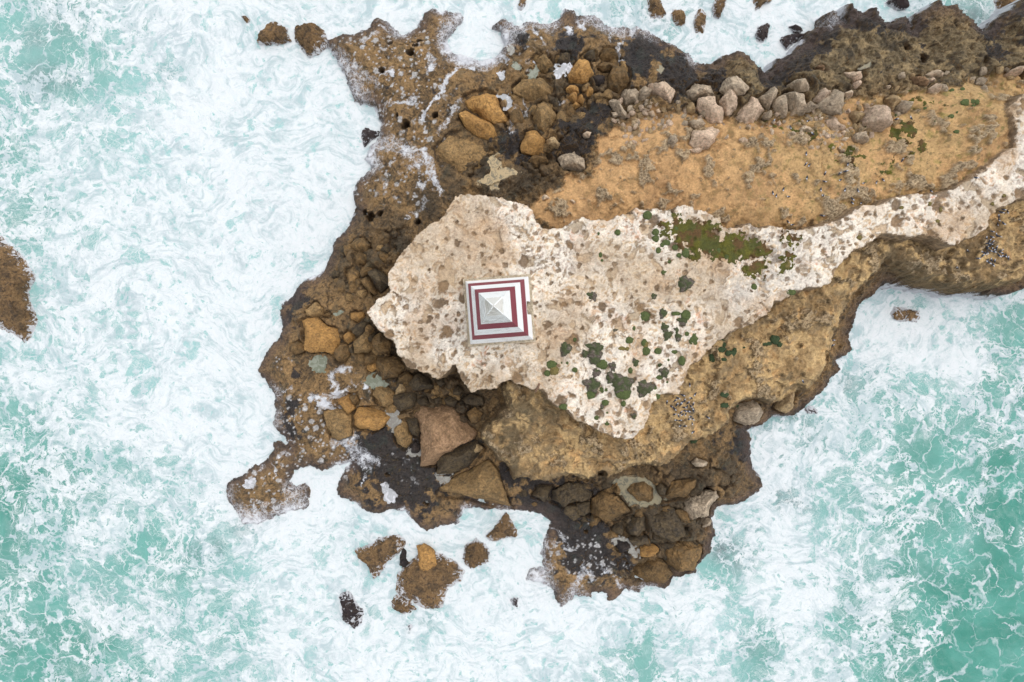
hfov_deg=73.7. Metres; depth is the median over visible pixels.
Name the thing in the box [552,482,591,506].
boulder
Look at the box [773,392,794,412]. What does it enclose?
boulder
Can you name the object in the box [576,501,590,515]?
boulder
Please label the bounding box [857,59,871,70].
stone
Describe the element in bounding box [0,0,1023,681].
sea
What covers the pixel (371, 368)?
stone
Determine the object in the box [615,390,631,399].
cushion plant
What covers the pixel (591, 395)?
cushion plant
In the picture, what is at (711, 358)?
cushion plant
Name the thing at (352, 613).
sea rock
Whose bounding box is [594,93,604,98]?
boulder
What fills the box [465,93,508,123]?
boulder
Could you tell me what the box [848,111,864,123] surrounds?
boulder
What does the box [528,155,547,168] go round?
boulder
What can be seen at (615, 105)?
boulder
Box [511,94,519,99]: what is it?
boulder
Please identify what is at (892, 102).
boulder
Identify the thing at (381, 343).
boulder
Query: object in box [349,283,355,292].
boulder
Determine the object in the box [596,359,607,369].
cushion plant
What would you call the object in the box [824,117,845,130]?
boulder
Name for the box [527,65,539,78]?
tide pool
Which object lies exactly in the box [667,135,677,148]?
stone
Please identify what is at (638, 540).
boulder
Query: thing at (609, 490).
boulder
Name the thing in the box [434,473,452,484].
tide pool
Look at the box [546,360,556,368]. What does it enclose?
cushion plant
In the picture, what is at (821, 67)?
boulder
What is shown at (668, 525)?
boulder
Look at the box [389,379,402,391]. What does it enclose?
boulder
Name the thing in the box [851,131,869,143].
boulder
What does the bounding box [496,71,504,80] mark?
tide pool
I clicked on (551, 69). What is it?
boulder
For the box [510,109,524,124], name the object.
boulder
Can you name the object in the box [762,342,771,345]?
cushion plant
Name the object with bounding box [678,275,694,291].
cushion plant
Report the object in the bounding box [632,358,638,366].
cushion plant
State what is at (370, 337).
boulder
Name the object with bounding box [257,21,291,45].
sea rock
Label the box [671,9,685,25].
sea rock
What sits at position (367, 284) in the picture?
boulder
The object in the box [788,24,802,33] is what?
sea rock
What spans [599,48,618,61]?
boulder
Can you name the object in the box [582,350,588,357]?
cushion plant
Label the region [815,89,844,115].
boulder
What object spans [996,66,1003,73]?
rubble stone
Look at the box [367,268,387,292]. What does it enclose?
boulder
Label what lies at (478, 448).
boulder
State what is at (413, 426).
boulder
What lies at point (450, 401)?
boulder
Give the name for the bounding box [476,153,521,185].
tide pool
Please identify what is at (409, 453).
tide pool
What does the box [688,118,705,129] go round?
boulder
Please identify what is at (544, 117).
boulder
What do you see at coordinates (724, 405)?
cushion plant
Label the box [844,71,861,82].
boulder
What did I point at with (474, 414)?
boulder
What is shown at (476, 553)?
sea rock
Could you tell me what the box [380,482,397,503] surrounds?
tide pool
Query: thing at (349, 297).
boulder
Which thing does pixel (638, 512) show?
boulder
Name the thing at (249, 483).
tide pool
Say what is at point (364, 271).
boulder
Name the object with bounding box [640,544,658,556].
boulder
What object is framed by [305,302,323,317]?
boulder
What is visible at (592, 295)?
cushion plant
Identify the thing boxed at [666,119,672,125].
rubble stone
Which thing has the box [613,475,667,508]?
tide pool
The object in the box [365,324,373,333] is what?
stone
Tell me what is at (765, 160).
sandy ground
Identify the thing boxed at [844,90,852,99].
stone
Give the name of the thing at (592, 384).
cushion plant
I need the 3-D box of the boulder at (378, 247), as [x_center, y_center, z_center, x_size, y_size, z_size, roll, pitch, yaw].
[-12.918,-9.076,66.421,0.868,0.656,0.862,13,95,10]
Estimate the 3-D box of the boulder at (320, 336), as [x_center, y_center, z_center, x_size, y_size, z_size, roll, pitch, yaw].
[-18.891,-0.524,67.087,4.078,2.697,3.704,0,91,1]
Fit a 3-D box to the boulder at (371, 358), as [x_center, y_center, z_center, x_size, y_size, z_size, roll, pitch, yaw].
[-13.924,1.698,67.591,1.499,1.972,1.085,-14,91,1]
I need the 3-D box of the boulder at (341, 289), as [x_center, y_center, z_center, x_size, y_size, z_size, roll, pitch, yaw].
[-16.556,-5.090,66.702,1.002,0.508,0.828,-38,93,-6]
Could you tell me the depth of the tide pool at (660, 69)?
65.18 m
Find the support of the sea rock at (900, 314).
in the sea
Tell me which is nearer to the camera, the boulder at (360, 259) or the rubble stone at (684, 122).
the rubble stone at (684, 122)
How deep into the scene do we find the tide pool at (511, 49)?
66.96 m
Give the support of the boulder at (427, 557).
on the sea rock at (425, 589)
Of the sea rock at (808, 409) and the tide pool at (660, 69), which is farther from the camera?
the sea rock at (808, 409)
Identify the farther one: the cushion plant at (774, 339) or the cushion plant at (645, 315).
the cushion plant at (774, 339)
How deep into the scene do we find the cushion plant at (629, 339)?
59.74 m
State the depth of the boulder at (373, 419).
66.81 m
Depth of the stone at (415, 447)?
67.47 m
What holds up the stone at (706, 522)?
on the rock platform
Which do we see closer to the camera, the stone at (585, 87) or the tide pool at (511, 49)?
the stone at (585, 87)
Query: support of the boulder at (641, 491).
on the rock platform
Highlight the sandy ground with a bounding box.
[530,65,1023,229]
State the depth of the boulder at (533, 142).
64.33 m
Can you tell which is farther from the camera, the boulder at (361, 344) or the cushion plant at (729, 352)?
the boulder at (361, 344)
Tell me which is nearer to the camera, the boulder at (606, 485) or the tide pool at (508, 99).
the tide pool at (508, 99)
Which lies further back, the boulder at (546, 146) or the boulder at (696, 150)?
the boulder at (546, 146)
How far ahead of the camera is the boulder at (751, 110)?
62.74 m
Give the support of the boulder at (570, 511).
on the rock platform
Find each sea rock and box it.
[0,236,37,342]
[241,15,249,22]
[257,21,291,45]
[294,22,328,57]
[339,591,363,628]
[355,534,405,578]
[361,128,379,146]
[391,594,416,613]
[395,552,465,608]
[399,548,408,567]
[462,537,489,567]
[486,512,517,541]
[510,597,518,606]
[518,0,525,10]
[647,0,665,18]
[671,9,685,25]
[693,8,706,32]
[712,0,725,18]
[753,0,771,10]
[755,23,769,42]
[780,33,803,50]
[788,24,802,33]
[804,405,817,413]
[885,0,909,10]
[890,307,920,321]
[993,0,1014,9]
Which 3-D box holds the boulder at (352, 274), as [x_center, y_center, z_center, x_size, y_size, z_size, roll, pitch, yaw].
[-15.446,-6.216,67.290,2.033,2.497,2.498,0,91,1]
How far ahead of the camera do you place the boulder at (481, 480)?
66.88 m
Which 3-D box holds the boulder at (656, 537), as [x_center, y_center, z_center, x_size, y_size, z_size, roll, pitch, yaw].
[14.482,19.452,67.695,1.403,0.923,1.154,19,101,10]
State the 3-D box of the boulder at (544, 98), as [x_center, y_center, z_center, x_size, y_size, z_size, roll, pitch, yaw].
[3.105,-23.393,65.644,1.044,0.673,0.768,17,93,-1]
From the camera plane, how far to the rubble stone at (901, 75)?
62.73 m
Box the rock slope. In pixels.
[479,201,1023,480]
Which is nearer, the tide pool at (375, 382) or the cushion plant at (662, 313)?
the cushion plant at (662, 313)
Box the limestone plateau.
[367,94,1023,439]
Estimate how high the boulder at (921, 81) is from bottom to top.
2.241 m
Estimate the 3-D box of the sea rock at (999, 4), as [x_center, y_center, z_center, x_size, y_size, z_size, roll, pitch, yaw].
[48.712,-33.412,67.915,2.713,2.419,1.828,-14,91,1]
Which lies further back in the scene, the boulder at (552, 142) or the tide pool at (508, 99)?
the tide pool at (508, 99)
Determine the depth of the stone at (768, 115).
62.47 m
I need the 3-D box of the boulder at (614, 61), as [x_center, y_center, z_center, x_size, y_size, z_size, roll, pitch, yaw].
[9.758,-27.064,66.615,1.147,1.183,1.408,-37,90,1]
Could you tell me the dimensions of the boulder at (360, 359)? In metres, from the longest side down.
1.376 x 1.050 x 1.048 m
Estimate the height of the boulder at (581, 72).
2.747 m
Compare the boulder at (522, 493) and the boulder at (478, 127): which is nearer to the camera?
the boulder at (478, 127)
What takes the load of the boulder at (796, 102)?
on the sandy ground
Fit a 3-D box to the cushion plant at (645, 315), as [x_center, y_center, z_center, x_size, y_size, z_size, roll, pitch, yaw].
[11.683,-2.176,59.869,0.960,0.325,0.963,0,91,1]
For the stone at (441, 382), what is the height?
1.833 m
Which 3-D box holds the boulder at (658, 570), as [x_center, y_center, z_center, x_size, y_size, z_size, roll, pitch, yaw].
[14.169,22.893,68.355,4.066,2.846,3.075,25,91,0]
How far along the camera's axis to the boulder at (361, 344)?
66.28 m
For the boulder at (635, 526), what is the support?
on the rock platform
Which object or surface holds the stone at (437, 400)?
on the rock platform
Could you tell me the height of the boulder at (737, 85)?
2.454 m
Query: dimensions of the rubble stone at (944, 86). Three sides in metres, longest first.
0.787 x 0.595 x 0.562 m
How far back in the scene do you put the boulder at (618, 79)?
64.84 m
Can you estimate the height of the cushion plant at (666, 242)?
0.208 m
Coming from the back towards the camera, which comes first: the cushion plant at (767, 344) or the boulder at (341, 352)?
the boulder at (341, 352)
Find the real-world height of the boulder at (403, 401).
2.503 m
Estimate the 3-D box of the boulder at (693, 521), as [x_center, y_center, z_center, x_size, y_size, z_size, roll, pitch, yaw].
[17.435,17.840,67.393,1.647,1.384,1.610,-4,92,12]
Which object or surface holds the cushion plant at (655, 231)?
on the limestone plateau
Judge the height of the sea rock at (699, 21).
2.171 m
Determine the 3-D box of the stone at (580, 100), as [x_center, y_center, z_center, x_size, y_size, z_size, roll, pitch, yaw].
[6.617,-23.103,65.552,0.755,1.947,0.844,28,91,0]
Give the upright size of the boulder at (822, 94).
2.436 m
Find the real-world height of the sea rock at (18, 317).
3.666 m
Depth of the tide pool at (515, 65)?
66.27 m
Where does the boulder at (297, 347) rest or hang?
on the rock platform
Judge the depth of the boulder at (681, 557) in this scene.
67.29 m
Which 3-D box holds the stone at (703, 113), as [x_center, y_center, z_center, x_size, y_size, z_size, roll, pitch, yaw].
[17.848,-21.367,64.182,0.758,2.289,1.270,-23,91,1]
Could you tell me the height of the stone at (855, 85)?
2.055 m
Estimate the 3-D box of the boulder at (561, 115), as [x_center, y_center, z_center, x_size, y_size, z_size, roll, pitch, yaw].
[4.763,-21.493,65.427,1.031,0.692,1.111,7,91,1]
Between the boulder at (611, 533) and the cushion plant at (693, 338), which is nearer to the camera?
the cushion plant at (693, 338)
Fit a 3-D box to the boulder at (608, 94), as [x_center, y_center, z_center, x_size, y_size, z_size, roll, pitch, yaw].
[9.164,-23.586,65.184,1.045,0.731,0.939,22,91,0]
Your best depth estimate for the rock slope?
62.82 m
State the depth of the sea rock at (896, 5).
67.30 m
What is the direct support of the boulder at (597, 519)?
on the rock platform
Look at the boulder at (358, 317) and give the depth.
66.32 m
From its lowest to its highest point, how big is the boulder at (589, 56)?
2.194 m
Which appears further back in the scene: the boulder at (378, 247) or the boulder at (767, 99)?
the boulder at (378, 247)
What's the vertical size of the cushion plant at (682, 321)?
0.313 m
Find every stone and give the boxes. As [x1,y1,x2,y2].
[343,332,354,343]
[349,394,358,404]
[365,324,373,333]
[367,363,375,371]
[411,442,420,452]
[417,397,428,405]
[434,396,441,404]
[436,378,444,386]
[453,386,462,395]
[500,99,506,107]
[541,195,549,199]
[572,101,580,109]
[576,94,583,105]
[582,82,589,92]
[582,131,590,138]
[611,112,617,117]
[612,485,619,495]
[623,516,631,523]
[627,105,634,111]
[631,129,640,135]
[637,112,643,118]
[648,110,654,117]
[656,483,665,494]
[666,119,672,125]
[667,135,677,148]
[681,120,687,125]
[697,110,705,118]
[701,518,711,526]
[739,137,747,141]
[761,110,772,120]
[805,101,817,112]
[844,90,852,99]
[851,80,861,89]
[851,123,858,131]
[856,104,861,110]
[869,132,873,137]
[898,72,905,78]
[941,84,947,91]
[975,77,986,85]
[979,67,987,75]
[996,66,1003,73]
[1007,75,1014,79]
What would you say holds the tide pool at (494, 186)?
on the rock platform
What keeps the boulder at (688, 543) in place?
on the rock platform
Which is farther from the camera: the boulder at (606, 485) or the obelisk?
the boulder at (606, 485)
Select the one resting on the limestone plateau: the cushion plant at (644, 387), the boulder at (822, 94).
the cushion plant at (644, 387)
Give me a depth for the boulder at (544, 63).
65.84 m
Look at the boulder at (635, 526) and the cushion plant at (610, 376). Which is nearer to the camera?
the cushion plant at (610, 376)
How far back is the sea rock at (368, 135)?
68.35 m
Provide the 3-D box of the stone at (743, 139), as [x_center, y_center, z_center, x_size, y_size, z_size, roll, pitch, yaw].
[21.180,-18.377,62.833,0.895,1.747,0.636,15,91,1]
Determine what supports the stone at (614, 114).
on the rock platform
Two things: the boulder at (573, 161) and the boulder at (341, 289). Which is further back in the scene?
the boulder at (341, 289)
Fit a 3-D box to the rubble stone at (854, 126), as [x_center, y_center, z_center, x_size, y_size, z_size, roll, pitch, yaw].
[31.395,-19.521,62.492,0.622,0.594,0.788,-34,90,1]
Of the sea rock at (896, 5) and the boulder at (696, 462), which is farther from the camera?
the sea rock at (896, 5)
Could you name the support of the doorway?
in the obelisk
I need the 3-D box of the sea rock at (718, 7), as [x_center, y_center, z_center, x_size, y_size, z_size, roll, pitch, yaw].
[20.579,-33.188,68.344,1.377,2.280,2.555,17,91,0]
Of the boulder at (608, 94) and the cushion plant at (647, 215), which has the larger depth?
the boulder at (608, 94)
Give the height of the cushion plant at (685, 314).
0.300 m
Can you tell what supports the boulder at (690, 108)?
on the rock platform
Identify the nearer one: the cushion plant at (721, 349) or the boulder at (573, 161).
the cushion plant at (721, 349)
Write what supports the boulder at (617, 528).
on the rock platform
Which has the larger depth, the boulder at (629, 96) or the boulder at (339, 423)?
the boulder at (339, 423)
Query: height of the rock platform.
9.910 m
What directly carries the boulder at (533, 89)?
on the rock platform
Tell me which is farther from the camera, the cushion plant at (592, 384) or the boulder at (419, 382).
the boulder at (419, 382)
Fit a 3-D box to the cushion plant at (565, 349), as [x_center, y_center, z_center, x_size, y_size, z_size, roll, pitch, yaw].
[4.753,0.725,59.752,1.125,0.410,1.414,0,91,1]
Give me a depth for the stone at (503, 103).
65.94 m
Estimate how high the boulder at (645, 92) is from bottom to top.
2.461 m
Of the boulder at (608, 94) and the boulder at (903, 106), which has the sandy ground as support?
the boulder at (903, 106)
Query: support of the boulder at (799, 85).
on the rock platform
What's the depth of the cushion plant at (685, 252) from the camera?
59.45 m
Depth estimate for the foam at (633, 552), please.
67.45 m
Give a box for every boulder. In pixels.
[291,341,304,354]
[302,317,339,353]
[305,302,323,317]
[323,408,352,439]
[331,270,339,277]
[333,343,349,361]
[338,285,344,292]
[338,394,355,413]
[343,245,353,255]
[345,293,353,301]
[346,266,359,283]
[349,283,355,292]
[350,238,370,251]
[351,312,364,322]
[352,323,365,335]
[353,332,371,353]
[354,407,389,430]
[355,251,365,265]
[355,279,361,288]
[356,290,366,297]
[356,353,364,363]
[359,267,371,276]
[361,277,376,294]
[364,353,376,363]
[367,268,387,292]
[368,334,374,341]
[371,333,391,353]
[372,347,381,355]
[373,386,394,407]
[376,245,383,250]
[376,355,404,379]
[379,251,388,262]
[381,246,389,252]
[385,404,396,412]
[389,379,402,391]
[393,392,416,411]
[394,420,411,447]
[395,384,404,393]
[398,371,412,382]
[406,418,419,436]
[408,373,433,390]
[414,405,476,465]
[416,543,436,570]
[436,135,487,172]
[436,440,484,473]
[439,460,510,505]
[444,396,456,406]
[459,110,496,139]
[462,394,483,405]
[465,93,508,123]
[466,407,482,422]
[474,444,483,452]
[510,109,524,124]
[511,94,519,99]
[512,77,550,101]
[519,490,526,496]
[520,74,528,79]
[520,130,544,155]
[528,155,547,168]
[529,104,536,115]
[532,101,556,131]
[532,485,551,501]
[535,54,553,73]
[541,94,548,102]
[543,143,553,152]
[546,137,559,148]
[548,67,554,72]
[552,98,559,106]
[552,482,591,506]
[556,111,566,121]
[557,53,569,64]
[557,151,584,171]
[564,505,579,520]
[566,85,578,93]
[566,104,575,115]
[567,59,593,83]
[567,92,577,103]
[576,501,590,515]
[578,112,585,117]
[581,516,588,521]
[583,50,595,61]
[585,86,593,96]
[590,491,629,522]
[592,516,600,526]
[593,74,604,86]
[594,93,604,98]
[597,62,612,72]
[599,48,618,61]
[601,481,612,488]
[603,89,612,99]
[604,487,613,493]
[607,64,628,93]
[608,530,618,537]
[609,59,618,65]
[609,99,626,119]
[611,522,623,535]
[615,540,630,552]
[620,61,627,70]
[620,89,639,105]
[625,515,644,536]
[627,481,653,501]
[628,535,648,545]
[633,558,672,583]
[634,509,642,516]
[638,86,651,100]
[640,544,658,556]
[648,81,674,103]
[651,507,685,541]
[652,533,660,542]
[662,505,670,511]
[665,478,695,498]
[665,541,701,571]
[675,509,690,522]
[679,541,694,546]
[683,489,718,519]
[686,83,713,102]
[686,102,695,113]
[687,518,696,526]
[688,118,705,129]
[689,127,719,149]
[689,147,702,152]
[691,458,707,466]
[696,96,723,123]
[719,76,748,95]
[719,89,736,115]
[733,400,762,424]
[735,96,763,123]
[758,86,777,109]
[771,95,787,118]
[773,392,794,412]
[783,91,807,115]
[786,78,809,92]
[799,125,811,131]
[812,88,830,103]
[813,64,824,70]
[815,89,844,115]
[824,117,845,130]
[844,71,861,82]
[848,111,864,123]
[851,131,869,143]
[860,105,892,131]
[883,95,900,111]
[894,100,913,113]
[909,76,928,85]
[924,70,943,77]
[927,83,941,92]
[1003,66,1023,76]
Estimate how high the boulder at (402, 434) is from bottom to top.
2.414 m
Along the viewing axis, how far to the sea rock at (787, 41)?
67.51 m
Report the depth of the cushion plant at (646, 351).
59.71 m
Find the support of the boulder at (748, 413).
on the rock platform
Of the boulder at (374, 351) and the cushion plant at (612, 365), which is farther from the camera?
the boulder at (374, 351)
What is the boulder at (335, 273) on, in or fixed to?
on the rock platform
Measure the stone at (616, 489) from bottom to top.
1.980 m
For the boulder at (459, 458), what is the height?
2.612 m
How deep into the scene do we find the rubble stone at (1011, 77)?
61.67 m
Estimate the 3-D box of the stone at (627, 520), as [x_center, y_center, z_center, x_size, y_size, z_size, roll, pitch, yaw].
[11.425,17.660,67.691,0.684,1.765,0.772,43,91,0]
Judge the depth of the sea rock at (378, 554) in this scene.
68.96 m
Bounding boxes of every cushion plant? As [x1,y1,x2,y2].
[544,370,549,376]
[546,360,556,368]
[550,366,559,374]
[559,404,566,409]
[560,342,571,356]
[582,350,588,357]
[582,377,600,393]
[585,342,603,351]
[586,292,596,301]
[586,391,595,398]
[588,348,602,364]
[592,368,600,377]
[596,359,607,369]
[602,399,608,405]
[606,371,615,383]
[608,361,615,371]
[611,373,634,392]
[614,229,620,235]
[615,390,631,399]
[626,336,633,343]
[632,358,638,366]
[636,379,654,397]
[640,311,649,320]
[641,339,646,345]
[642,347,650,355]
[643,211,651,219]
[652,228,658,235]
[652,235,658,241]
[654,348,661,353]
[659,308,667,318]
[659,367,668,378]
[661,322,668,332]
[662,239,669,245]
[663,329,672,340]
[675,333,681,341]
[677,318,687,325]
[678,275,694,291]
[678,356,685,365]
[681,310,690,319]
[682,248,689,257]
[689,333,697,344]
[709,354,714,361]
[718,347,726,352]
[720,392,728,397]
[720,403,728,407]
[725,350,735,356]
[751,284,756,289]
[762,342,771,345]
[770,335,779,344]
[785,260,790,267]
[786,290,795,294]
[960,99,968,105]
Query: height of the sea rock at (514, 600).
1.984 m
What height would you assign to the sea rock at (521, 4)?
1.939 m
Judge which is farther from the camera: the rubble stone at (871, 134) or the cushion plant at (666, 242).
the rubble stone at (871, 134)
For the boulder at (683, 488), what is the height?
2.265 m
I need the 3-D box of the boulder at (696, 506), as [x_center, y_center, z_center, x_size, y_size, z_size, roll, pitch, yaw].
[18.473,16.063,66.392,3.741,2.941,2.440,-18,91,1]
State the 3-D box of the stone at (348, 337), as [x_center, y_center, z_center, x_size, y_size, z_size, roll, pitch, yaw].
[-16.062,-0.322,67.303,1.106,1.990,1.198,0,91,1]
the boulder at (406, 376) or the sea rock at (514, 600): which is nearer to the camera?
the boulder at (406, 376)
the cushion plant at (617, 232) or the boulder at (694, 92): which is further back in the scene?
the boulder at (694, 92)
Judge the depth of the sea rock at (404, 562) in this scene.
69.12 m
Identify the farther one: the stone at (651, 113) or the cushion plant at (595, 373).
the stone at (651, 113)
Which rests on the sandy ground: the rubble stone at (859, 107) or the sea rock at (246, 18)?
the rubble stone at (859, 107)
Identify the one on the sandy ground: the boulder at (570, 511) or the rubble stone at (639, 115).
the rubble stone at (639, 115)
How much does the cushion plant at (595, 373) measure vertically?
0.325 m
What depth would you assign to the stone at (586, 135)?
63.68 m
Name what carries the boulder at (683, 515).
on the rock platform
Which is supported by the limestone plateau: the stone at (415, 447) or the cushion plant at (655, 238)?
the cushion plant at (655, 238)
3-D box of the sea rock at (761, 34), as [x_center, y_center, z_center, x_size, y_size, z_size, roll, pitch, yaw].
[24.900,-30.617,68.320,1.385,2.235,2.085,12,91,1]
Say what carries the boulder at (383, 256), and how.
on the rock platform
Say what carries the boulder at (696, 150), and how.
on the sandy ground
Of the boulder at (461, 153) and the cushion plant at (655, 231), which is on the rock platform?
the boulder at (461, 153)
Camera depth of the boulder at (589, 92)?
65.08 m
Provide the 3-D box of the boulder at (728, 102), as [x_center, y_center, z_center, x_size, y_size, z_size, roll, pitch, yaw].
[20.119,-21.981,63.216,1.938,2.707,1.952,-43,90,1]
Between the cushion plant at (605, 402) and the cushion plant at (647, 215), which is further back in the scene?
the cushion plant at (605, 402)
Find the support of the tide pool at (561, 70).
on the rock platform
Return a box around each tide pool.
[242,478,255,488]
[308,352,326,372]
[333,310,343,315]
[364,372,388,389]
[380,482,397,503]
[385,410,400,432]
[406,448,420,456]
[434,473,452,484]
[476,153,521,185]
[477,181,499,191]
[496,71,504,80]
[496,92,512,110]
[506,43,515,54]
[511,61,521,69]
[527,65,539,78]
[553,62,572,78]
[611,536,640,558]
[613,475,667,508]
[657,64,664,73]
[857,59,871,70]
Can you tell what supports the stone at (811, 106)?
on the rock platform
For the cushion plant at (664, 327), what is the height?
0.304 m
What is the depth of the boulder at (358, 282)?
65.92 m
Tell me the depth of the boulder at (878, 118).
61.08 m
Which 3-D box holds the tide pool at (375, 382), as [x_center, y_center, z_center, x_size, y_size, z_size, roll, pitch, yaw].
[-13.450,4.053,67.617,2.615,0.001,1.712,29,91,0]
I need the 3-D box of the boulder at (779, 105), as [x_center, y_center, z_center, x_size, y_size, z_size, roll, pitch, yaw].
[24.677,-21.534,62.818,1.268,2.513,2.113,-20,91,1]
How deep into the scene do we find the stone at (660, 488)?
65.81 m
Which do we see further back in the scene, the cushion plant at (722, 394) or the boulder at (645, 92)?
the boulder at (645, 92)
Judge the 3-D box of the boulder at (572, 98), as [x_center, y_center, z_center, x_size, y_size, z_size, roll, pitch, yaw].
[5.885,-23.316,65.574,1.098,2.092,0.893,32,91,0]
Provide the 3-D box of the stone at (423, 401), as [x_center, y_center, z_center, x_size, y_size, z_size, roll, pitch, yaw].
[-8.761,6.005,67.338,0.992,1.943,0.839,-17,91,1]
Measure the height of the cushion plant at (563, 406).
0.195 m
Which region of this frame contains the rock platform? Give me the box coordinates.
[226,0,1023,606]
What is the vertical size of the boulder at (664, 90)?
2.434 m
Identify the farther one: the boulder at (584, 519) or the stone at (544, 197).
the boulder at (584, 519)
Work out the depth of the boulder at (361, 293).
66.06 m
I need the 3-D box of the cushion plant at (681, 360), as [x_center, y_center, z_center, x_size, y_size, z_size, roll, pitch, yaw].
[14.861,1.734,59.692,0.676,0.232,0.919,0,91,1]
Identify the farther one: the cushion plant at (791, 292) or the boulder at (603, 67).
the boulder at (603, 67)
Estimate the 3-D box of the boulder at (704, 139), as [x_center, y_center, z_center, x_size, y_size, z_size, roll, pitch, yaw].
[17.779,-18.801,62.959,2.998,2.596,2.196,0,91,1]
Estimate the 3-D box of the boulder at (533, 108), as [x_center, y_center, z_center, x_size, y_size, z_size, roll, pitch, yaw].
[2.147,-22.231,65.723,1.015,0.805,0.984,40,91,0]
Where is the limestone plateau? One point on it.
(417, 314)
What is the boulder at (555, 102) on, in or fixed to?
on the rock platform
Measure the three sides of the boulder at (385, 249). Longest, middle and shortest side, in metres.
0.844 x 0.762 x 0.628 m
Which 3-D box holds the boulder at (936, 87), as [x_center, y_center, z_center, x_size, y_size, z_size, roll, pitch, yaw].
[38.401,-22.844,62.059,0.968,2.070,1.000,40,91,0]
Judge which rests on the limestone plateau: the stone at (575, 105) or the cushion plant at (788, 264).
the cushion plant at (788, 264)
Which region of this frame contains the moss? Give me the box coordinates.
[653,90,953,280]
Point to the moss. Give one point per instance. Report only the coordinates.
(697, 235)
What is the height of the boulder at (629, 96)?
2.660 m
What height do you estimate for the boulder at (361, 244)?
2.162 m
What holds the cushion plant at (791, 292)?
on the limestone plateau
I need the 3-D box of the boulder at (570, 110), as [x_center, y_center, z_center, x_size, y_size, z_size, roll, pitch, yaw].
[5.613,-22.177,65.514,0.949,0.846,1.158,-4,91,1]
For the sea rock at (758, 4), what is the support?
in the sea
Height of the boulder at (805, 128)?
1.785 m
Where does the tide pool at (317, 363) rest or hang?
on the rock platform
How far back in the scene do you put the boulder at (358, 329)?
66.33 m
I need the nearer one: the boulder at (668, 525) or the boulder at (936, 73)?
the boulder at (936, 73)
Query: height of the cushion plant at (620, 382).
0.675 m
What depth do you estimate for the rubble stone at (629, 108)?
64.08 m
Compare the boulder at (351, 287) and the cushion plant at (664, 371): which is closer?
the cushion plant at (664, 371)
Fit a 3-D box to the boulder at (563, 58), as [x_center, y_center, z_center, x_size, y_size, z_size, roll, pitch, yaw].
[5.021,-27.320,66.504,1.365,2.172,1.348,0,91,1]
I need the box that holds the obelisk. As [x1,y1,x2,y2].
[463,274,535,346]
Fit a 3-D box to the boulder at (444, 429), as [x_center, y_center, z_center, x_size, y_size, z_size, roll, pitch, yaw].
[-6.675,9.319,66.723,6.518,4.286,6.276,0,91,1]
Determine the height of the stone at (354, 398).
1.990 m
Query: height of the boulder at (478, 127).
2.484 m
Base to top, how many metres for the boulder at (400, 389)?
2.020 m
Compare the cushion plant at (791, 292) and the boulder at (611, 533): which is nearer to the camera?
the cushion plant at (791, 292)
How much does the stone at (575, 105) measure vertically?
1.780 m
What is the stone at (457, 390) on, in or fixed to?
on the rock platform
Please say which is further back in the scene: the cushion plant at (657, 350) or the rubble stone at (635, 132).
the rubble stone at (635, 132)
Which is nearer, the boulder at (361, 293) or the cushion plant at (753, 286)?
the cushion plant at (753, 286)
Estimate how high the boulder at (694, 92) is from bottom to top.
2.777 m
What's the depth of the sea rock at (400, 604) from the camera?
69.28 m
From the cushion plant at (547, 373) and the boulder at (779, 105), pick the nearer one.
the cushion plant at (547, 373)
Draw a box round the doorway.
[527,301,530,314]
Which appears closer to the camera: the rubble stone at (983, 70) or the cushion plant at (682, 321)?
the cushion plant at (682, 321)
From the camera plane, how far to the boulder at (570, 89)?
65.09 m
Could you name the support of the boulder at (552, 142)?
on the rock platform
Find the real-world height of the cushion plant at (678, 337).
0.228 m
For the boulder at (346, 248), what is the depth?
66.82 m
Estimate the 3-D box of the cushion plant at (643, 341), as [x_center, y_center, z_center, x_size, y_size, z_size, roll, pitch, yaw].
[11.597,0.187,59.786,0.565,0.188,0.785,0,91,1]
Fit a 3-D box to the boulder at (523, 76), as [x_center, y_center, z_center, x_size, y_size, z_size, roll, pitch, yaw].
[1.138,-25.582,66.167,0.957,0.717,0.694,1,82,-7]
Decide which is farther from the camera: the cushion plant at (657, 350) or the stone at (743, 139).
the stone at (743, 139)
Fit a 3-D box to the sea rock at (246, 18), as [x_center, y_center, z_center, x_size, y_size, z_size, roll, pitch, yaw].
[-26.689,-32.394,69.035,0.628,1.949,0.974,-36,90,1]
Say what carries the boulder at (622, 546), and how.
on the rock platform
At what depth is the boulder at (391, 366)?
66.40 m
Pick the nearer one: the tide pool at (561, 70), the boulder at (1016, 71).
the boulder at (1016, 71)
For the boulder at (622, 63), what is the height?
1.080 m
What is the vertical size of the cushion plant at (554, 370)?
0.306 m
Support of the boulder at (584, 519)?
on the rock platform
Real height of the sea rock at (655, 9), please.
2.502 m
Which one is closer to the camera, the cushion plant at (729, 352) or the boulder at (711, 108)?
the cushion plant at (729, 352)
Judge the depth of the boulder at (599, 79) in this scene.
65.48 m
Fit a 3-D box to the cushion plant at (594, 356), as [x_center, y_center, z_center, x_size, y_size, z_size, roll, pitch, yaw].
[7.222,1.397,59.694,1.378,0.505,1.479,16,91,0]
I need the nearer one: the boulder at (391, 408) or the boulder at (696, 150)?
the boulder at (696, 150)
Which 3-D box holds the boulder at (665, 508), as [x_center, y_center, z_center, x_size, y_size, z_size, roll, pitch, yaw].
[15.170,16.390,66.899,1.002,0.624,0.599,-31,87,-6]
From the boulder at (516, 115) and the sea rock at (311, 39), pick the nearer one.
the boulder at (516, 115)
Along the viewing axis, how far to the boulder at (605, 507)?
66.14 m
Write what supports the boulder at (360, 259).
on the rock platform
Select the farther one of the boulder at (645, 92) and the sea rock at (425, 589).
the sea rock at (425, 589)
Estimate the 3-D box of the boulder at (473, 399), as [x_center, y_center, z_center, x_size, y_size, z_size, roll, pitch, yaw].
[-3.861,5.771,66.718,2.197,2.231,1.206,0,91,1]
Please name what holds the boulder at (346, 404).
on the rock platform

